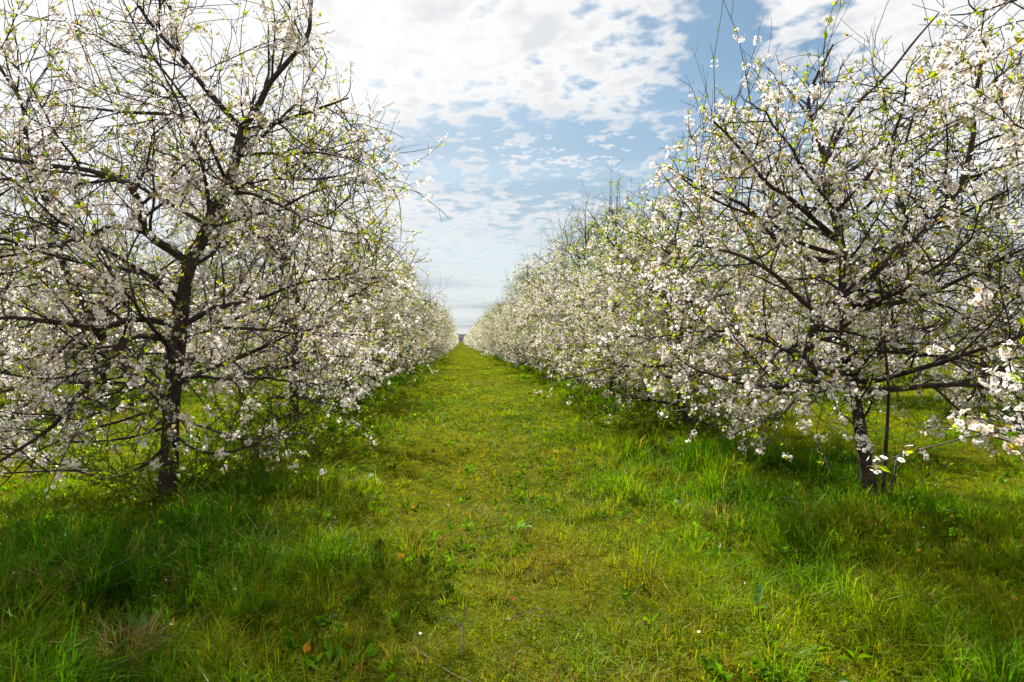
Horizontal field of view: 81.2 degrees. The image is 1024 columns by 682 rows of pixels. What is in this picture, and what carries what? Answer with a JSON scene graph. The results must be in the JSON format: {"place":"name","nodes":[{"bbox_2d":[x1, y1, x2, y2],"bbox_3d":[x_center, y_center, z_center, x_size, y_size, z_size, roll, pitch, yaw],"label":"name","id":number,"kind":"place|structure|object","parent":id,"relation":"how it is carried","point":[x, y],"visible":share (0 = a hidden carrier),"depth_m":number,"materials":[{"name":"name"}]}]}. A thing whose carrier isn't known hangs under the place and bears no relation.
{"place":"outdoors","nodes":[
{"label":"outdoors","id":0,"kind":"place"},
{"bbox_2d":[0,342,1023,681],"bbox_3d":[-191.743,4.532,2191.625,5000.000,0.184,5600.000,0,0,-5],"label":"ground","id":1,"kind":"structure","parent":0,"point":[506,580],"depth_m":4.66,"materials":[{"name":"green plant"}]},
{"bbox_2d":[0,259,88,382],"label":"cherry tree","id":2,"kind":"object","parent":1,"relation":"on","point":[20,320],"visible":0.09,"depth_m":21.05,"materials":[{"name":"white plant"}]},
{"bbox_2d":[0,125,99,394],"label":"cherry tree","id":3,"kind":"object","parent":1,"relation":"on","point":[21,309],"visible":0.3,"depth_m":11.44,"materials":[{"name":"white plant"}]},
{"bbox_2d":[0,549,133,613],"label":"dry grass tuft","id":4,"kind":"object","parent":1,"relation":"on","point":[48,585],"visible":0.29,"depth_m":3.25,"materials":[{"name":"green plant"}]},
{"bbox_2d":[12,556,133,606],"bbox_3d":[-2.325,1.265,3.127,0.583,0.164,0.004,0,0,-33],"label":"dry stalk","id":5,"kind":"object","parent":1,"relation":"on","point":[85,580],"visible":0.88,"depth_m":3.17,"materials":[{"name":"plant"}]},
{"bbox_2d":[31,252,135,372],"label":"cherry tree","id":6,"kind":"object","parent":1,"relation":"on","point":[89,337],"visible":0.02,"depth_m":25.86,"materials":[{"name":"white plant"}]},
{"bbox_2d":[47,624,141,642],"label":"dry stalk","id":7,"kind":"object","parent":1,"relation":"on","point":[91,638],"visible":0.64,"depth_m":2.60,"materials":[{"name":"plant"}]},
{"bbox_2d":[0,191,208,392],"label":"cherry tree","id":8,"kind":"object","parent":1,"relation":"on","point":[98,319],"visible":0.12,"depth_m":15.34,"materials":[{"name":"white plant"}]},
{"bbox_2d":[45,601,183,666],"bbox_3d":[-1.809,1.370,2.753,0.680,0.208,0.627,0,0,-5],"label":"dry grass tuft","id":9,"kind":"object","parent":1,"relation":"on","point":[132,644],"visible":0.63,"depth_m":2.79,"materials":[{"name":"plant"}]},
{"bbox_2d":[115,612,170,648],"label":"dock plant","id":10,"kind":"object","parent":1,"relation":"on","point":[134,622],"visible":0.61,"depth_m":2.91,"materials":[{"name":"green plant"}]},
{"bbox_2d":[127,240,174,361],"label":"cherry tree","id":11,"kind":"object","parent":1,"relation":"on","point":[155,310],"visible":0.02,"depth_m":30.72,"materials":[{"name":"white plant"}]},
{"bbox_2d":[15,392,288,506],"bbox_3d":[-3.389,1.040,5.670,2.023,1.172,2.031,0,0,-45],"label":"sucker bush","id":12,"kind":"object","parent":1,"relation":"on","point":[214,479],"visible":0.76,"depth_m":5.50,"materials":[{"name":"green plant"}]},
{"bbox_2d":[114,541,189,585],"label":"dry stalk","id":13,"kind":"object","parent":1,"relation":"on","point":[150,567],"visible":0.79,"depth_m":3.39,"materials":[{"name":"plant"}]},
{"bbox_2d":[96,609,216,672],"bbox_3d":[-1.511,1.279,2.554,0.454,0.156,0.005,0,0,-33],"label":"dry stalk","id":14,"kind":"object","parent":1,"relation":"on","point":[156,645],"visible":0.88,"depth_m":2.54,"materials":[{"name":"plant"}]},
{"bbox_2d":[111,214,251,381],"bbox_3d":[-11.144,-1.729,20.230,5.192,6.571,4.602,0,0,16],"label":"cherry tree","id":15,"kind":"object","parent":1,"relation":"on","point":[205,320],"visible":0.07,"depth_m":20.21,"materials":[{"name":"white plant"}]},
{"bbox_2d":[155,566,212,595],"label":"dry grass tuft","id":16,"kind":"object","parent":1,"relation":"on","point":[175,586],"visible":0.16,"depth_m":3.47,"materials":[{"name":"green plant"}]},
{"bbox_2d":[0,0,449,520],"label":"cherry tree","id":17,"kind":"object","parent":1,"relation":"on","point":[169,388],"visible":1,"depth_m":5.29,"materials":[{"name":"white plant"}]},
{"bbox_2d":[193,252,276,374],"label":"cherry tree","id":18,"kind":"object","parent":1,"relation":"on","point":[250,344],"visible":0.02,"depth_m":24.91,"materials":[{"name":"white plant"}]},
{"bbox_2d":[170,547,321,624],"bbox_3d":[-1.411,1.317,3.239,0.785,0.305,1.000,0,0,-21],"label":"grass tuft","id":19,"kind":"object","parent":1,"relation":"on","point":[237,604],"visible":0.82,"depth_m":3.23,"materials":[{"name":"green plant"}]},
{"bbox_2d":[230,271,316,369],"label":"cherry tree","id":20,"kind":"object","parent":1,"relation":"on","point":[255,335],"visible":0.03,"depth_m":29.68,"materials":[{"name":"white plant"}]},
{"bbox_2d":[181,367,394,465],"bbox_3d":[-2.696,0.877,7.127,2.522,1.274,1.776,0,0,-5],"label":"sucker bush","id":21,"kind":"object","parent":1,"relation":"on","point":[312,429],"visible":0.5,"depth_m":7.12,"materials":[{"name":"green plant"}]},
{"bbox_2d":[252,381,324,425],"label":"sucker bush","id":22,"kind":"object","parent":1,"relation":"on","point":[301,401],"visible":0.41,"depth_m":10.24,"materials":[{"name":"green plant"}]},
{"bbox_2d":[152,77,431,422],"bbox_3d":[-3.697,-1.498,10.375,4.229,6.050,4.467,0,0,-40],"label":"cherry tree","id":23,"kind":"object","parent":1,"relation":"on","point":[332,311],"visible":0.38,"depth_m":10.10,"materials":[{"name":"white plant"}]},
{"bbox_2d":[305,506,336,522],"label":"dock plant","id":24,"kind":"object","parent":1,"relation":"on","point":[316,514],"visible":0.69,"depth_m":4.82,"materials":[{"name":"green plant"}]},
{"bbox_2d":[255,196,439,397],"bbox_3d":[-4.275,-1.067,14.990,5.071,5.591,4.771,0,0,-8],"label":"cherry tree","id":25,"kind":"object","parent":1,"relation":"on","point":[389,309],"visible":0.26,"depth_m":14.91,"materials":[{"name":"white plant"}]},
{"bbox_2d":[354,472,379,482],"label":"dock plant","id":26,"kind":"object","parent":1,"relation":"on","point":[371,473],"visible":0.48,"depth_m":6.33,"materials":[{"name":"green plant"}]},
{"bbox_2d":[314,208,455,382],"bbox_3d":[-4.539,-1.513,19.633,5.086,6.134,5.739,0,0,22],"label":"cherry tree","id":27,"kind":"object","parent":1,"relation":"on","point":[411,310],"visible":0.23,"depth_m":19.74,"materials":[{"name":"white plant"}]},
{"bbox_2d":[360,231,454,375],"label":"cherry tree","id":28,"kind":"object","parent":1,"relation":"on","point":[427,334],"visible":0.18,"depth_m":24.72,"materials":[{"name":"white plant"}]},
{"bbox_2d":[377,260,450,367],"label":"cherry tree","id":29,"kind":"object","parent":1,"relation":"on","point":[423,356],"visible":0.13,"depth_m":29.87,"materials":[{"name":"white plant"}]},
{"bbox_2d":[382,275,456,364],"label":"cherry tree","id":30,"kind":"object","parent":1,"relation":"on","point":[428,333],"visible":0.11,"depth_m":34.20,"materials":[{"name":"white plant"}]},
{"bbox_2d":[395,286,455,360],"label":"cherry tree","id":31,"kind":"object","parent":1,"relation":"on","point":[445,341],"visible":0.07,"depth_m":43.50,"materials":[{"name":"white plant"}]},
{"bbox_2d":[404,310,450,361],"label":"cherry tree","id":32,"kind":"object","parent":1,"relation":"on","point":[439,346],"visible":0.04,"depth_m":39.13,"materials":[{"name":"white plant"}]},
{"bbox_2d":[416,288,460,357],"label":"cherry tree","id":33,"kind":"object","parent":1,"relation":"on","point":[447,329],"visible":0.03,"depth_m":48.85,"materials":[{"name":"white plant"}]},
{"bbox_2d":[421,299,457,357],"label":"cherry tree","id":34,"kind":"object","parent":1,"relation":"on","point":[447,328],"visible":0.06,"depth_m":53.27,"materials":[{"name":"white plant"}]},
{"bbox_2d":[413,645,470,681],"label":"dry stalk","id":35,"kind":"object","parent":1,"relation":"on","point":[440,666],"visible":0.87,"depth_m":2.64,"materials":[{"name":"plant"}]},
{"bbox_2d":[442,330,458,353],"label":"cherry tree","id":36,"kind":"object","parent":1,"relation":"on","point":[451,338],"visible":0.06,"depth_m":72.20,"materials":[{"name":"white plant"}]},
{"bbox_2d":[441,597,467,660],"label":"dead twig","id":37,"kind":"object","parent":1,"relation":"on","point":[461,628],"visible":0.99,"depth_m":2.84,"materials":[{"name":"wood"}]},
{"bbox_2d":[469,328,483,352],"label":"cherry tree","id":38,"kind":"object","parent":1,"relation":"on","point":[475,336],"visible":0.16,"depth_m":81.84,"materials":[{"name":"white plant"}]},
{"bbox_2d":[467,307,488,351],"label":"cherry tree","id":39,"kind":"object","parent":1,"relation":"on","point":[474,331],"visible":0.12,"depth_m":86.35,"materials":[{"name":"white plant"}]},
{"bbox_2d":[470,312,489,352],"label":"cherry tree","id":40,"kind":"object","parent":1,"relation":"on","point":[479,335],"visible":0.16,"depth_m":77.22,"materials":[{"name":"white plant"}]},
{"bbox_2d":[474,313,490,351],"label":"cherry tree","id":41,"kind":"object","parent":1,"relation":"on","point":[478,347],"visible":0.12,"depth_m":72.91,"materials":[{"name":"white plant"}]},
{"bbox_2d":[472,304,495,352],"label":"cherry tree","id":42,"kind":"object","parent":1,"relation":"on","point":[482,329],"visible":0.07,"depth_m":67.23,"materials":[{"name":"white plant"}]},
{"bbox_2d":[474,313,497,355],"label":"cherry tree","id":43,"kind":"object","parent":1,"relation":"on","point":[482,341],"visible":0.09,"depth_m":62.86,"materials":[{"name":"white plant"}]},
{"bbox_2d":[474,289,505,356],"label":"cherry tree","id":44,"kind":"object","parent":1,"relation":"on","point":[480,342],"visible":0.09,"depth_m":52.73,"materials":[{"name":"white plant"}]},
{"bbox_2d":[480,295,510,359],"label":"cherry tree","id":45,"kind":"object","parent":1,"relation":"on","point":[495,325],"visible":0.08,"depth_m":48.34,"materials":[{"name":"white plant"}]},
{"bbox_2d":[479,291,531,359],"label":"cherry tree","id":46,"kind":"object","parent":1,"relation":"on","point":[484,328],"visible":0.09,"depth_m":43.29,"materials":[{"name":"white plant"}]},
{"bbox_2d":[0,388,1020,634],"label":"fallen petals","id":47,"kind":"object","parent":1,"relation":"on","point":[448,504],"visible":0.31,"depth_m":4.45,"materials":[{"name":"white plant"}]},
{"bbox_2d":[477,290,545,360],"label":"cherry tree","id":48,"kind":"object","parent":1,"relation":"on","point":[490,342],"visible":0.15,"depth_m":38.91,"materials":[{"name":"white plant"}]},
{"bbox_2d":[0,394,1023,681],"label":"broadleaf weeds","id":49,"kind":"object","parent":1,"relation":"on","point":[344,652],"visible":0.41,"depth_m":4.11,"materials":[{"name":"green plant"}]},
{"bbox_2d":[501,516,531,531],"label":"dock plant","id":50,"kind":"object","parent":1,"relation":"on","point":[518,523],"visible":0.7,"depth_m":4.56,"materials":[{"name":"green plant"}]},
{"bbox_2d":[485,252,549,367],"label":"cherry tree","id":51,"kind":"object","parent":1,"relation":"on","point":[501,315],"visible":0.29,"depth_m":34.12,"materials":[{"name":"white plant"}]},
{"bbox_2d":[488,264,569,370],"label":"cherry tree","id":52,"kind":"object","parent":1,"relation":"on","point":[515,357],"visible":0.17,"depth_m":29.46,"materials":[{"name":"white plant"}]},
{"bbox_2d":[504,600,554,621],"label":"dead twig","id":53,"kind":"object","parent":1,"relation":"on","point":[526,613],"visible":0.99,"depth_m":3.02,"materials":[{"name":"wood"}]},
{"bbox_2d":[504,234,602,373],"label":"cherry tree","id":54,"kind":"object","parent":1,"relation":"on","point":[520,336],"visible":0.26,"depth_m":23.99,"materials":[{"name":"white plant"}]},
{"bbox_2d":[508,181,644,384],"bbox_3d":[2.302,-1.866,19.675,5.073,7.049,5.190,0,0,-30],"label":"cherry tree","id":55,"kind":"object","parent":1,"relation":"on","point":[583,242],"visible":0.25,"depth_m":19.59,"materials":[{"name":"white plant"}]},
{"bbox_2d":[542,627,634,679],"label":"grass tuft","id":56,"kind":"object","parent":1,"relation":"on","point":[589,657],"visible":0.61,"depth_m":2.74,"materials":[{"name":"green plant"}]},
{"bbox_2d":[505,170,712,396],"bbox_3d":[2.439,-1.418,15.040,5.110,5.868,4.839,0,0,-44],"label":"cherry tree","id":57,"kind":"object","parent":1,"relation":"on","point":[566,331],"visible":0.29,"depth_m":14.79,"materials":[{"name":"white plant"}]},
{"bbox_2d":[575,379,656,425],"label":"sucker bush","id":58,"kind":"object","parent":1,"relation":"on","point":[609,412],"visible":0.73,"depth_m":10.57,"materials":[{"name":"green plant"}]},
{"bbox_2d":[614,287,663,354],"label":"cherry tree","id":59,"kind":"object","parent":1,"relation":"on","point":[632,333],"visible":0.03,"depth_m":36.17,"materials":[{"name":"white plant"}]},
{"bbox_2d":[619,284,705,361],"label":"cherry tree","id":60,"kind":"object","parent":1,"relation":"on","point":[632,340],"visible":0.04,"depth_m":30.99,"materials":[{"name":"white plant"}]},
{"bbox_2d":[601,354,746,431],"bbox_3d":[2.865,0.880,10.166,2.377,1.646,2.460,0,0,23],"label":"sucker bush","id":61,"kind":"object","parent":1,"relation":"on","point":[656,417],"visible":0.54,"depth_m":9.85,"materials":[{"name":"green plant"}]},
{"bbox_2d":[666,499,694,514],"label":"dock plant","id":62,"kind":"object","parent":1,"relation":"on","point":[676,501],"visible":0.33,"depth_m":5.19,"materials":[{"name":"green plant"}]},
{"bbox_2d":[651,252,737,373],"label":"cherry tree","id":63,"kind":"object","parent":1,"relation":"on","point":[703,318],"visible":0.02,"depth_m":26.41,"materials":[{"name":"white plant"}]},
{"bbox_2d":[527,122,875,430],"bbox_3d":[2.982,-0.897,10.324,5.801,5.240,5.458,0,0,-19],"label":"cherry tree","id":64,"kind":"object","parent":1,"relation":"on","point":[635,374],"visible":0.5,"depth_m":9.73,"materials":[{"name":"white plant"}]},
{"bbox_2d":[660,575,756,622],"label":"grass tuft","id":65,"kind":"object","parent":1,"relation":"on","point":[715,596],"visible":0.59,"depth_m":3.36,"materials":[{"name":"green plant"}]},
{"bbox_2d":[683,498,743,526],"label":"dry grass tuft","id":66,"kind":"object","parent":1,"relation":"on","point":[718,511],"visible":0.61,"depth_m":5.01,"materials":[{"name":"green plant"}]},
{"bbox_2d":[699,292,762,358],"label":"cherry tree","id":67,"kind":"object","parent":1,"relation":"on","point":[731,337],"visible":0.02,"depth_m":38.04,"materials":[{"name":"white plant"}]},
{"bbox_2d":[687,233,801,375],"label":"cherry tree","id":68,"kind":"object","parent":1,"relation":"on","point":[716,327],"visible":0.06,"depth_m":21.77,"materials":[{"name":"white plant"}]},
{"bbox_2d":[734,583,773,621],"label":"dock plant","id":69,"kind":"object","parent":1,"relation":"on","point":[759,591],"visible":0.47,"depth_m":3.34,"materials":[{"name":"green plant"}]},
{"bbox_2d":[730,287,809,367],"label":"cherry tree","id":70,"kind":"object","parent":1,"relation":"on","point":[775,332],"visible":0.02,"depth_m":32.51,"materials":[{"name":"white plant"}]},
{"bbox_2d":[708,617,850,681],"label":"grass tuft","id":71,"kind":"object","parent":1,"relation":"on","point":[793,660],"visible":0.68,"depth_m":2.75,"materials":[{"name":"green plant"}]},
{"bbox_2d":[777,497,823,524],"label":"dead twig","id":72,"kind":"object","parent":1,"relation":"on","point":[798,508],"visible":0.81,"depth_m":4.55,"materials":[{"name":"wood"}]},
{"bbox_2d":[585,0,1023,497],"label":"cherry tree","id":73,"kind":"object","parent":1,"relation":"on","point":[909,294],"visible":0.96,"depth_m":5.15,"materials":[{"name":"white plant"}]},
{"bbox_2d":[783,510,826,535],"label":"dock plant","id":74,"kind":"object","parent":1,"relation":"on","point":[808,519],"visible":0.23,"depth_m":4.60,"materials":[{"name":"green plant"}]},
{"bbox_2d":[778,245,874,362],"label":"cherry tree","id":75,"kind":"object","parent":1,"relation":"on","point":[808,317],"visible":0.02,"depth_m":28.09,"materials":[{"name":"white plant"}]},
{"bbox_2d":[727,164,952,393],"bbox_3d":[9.093,-1.905,16.613,5.249,6.978,4.970,0,0,-13],"label":"cherry tree","id":76,"kind":"object","parent":1,"relation":"on","point":[818,254],"visible":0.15,"depth_m":16.58,"materials":[{"name":"white plant"}]},
{"bbox_2d":[833,400,952,495],"bbox_3d":[3.693,1.047,5.593,0.724,0.928,1.040,0,0,-25],"label":"sucker bush","id":77,"kind":"object","parent":1,"relation":"on","point":[896,474],"visible":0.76,"depth_m":5.66,"materials":[{"name":"green plant"}]},
{"bbox_2d":[849,285,941,372],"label":"cherry tree","id":78,"kind":"object","parent":1,"relation":"on","point":[889,349],"visible":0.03,"depth_m":23.49,"materials":[{"name":"white plant"}]},
{"bbox_2d":[854,158,1023,412],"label":"cherry tree","id":79,"kind":"object","parent":1,"relation":"on","point":[980,356],"visible":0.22,"depth_m":11.78,"materials":[{"name":"white plant"}]},
{"bbox_2d":[866,0,1023,474],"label":"cherry tree","id":80,"kind":"object","parent":1,"relation":"on","point":[1016,90],"visible":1,"depth_m":2.77,"materials":[{"name":"white plant"}]},
{"bbox_2d":[920,197,1023,384],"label":"cherry tree","id":81,"kind":"object","parent":1,"relation":"on","point":[983,308],"visible":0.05,"depth_m":18.86,"materials":[{"name":"white plant"}]},
{"bbox_2d":[0,0,1023,333],"label":"sky","id":82,"kind":"structure","parent":0,"point":[532,99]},
{"bbox_2d":[6,327,1023,342],"bbox_3d":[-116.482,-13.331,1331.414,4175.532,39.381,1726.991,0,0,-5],"label":"hills","id":83,"kind":"structure","parent":0,"point":[460,336],"depth_m":1265.26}
]}

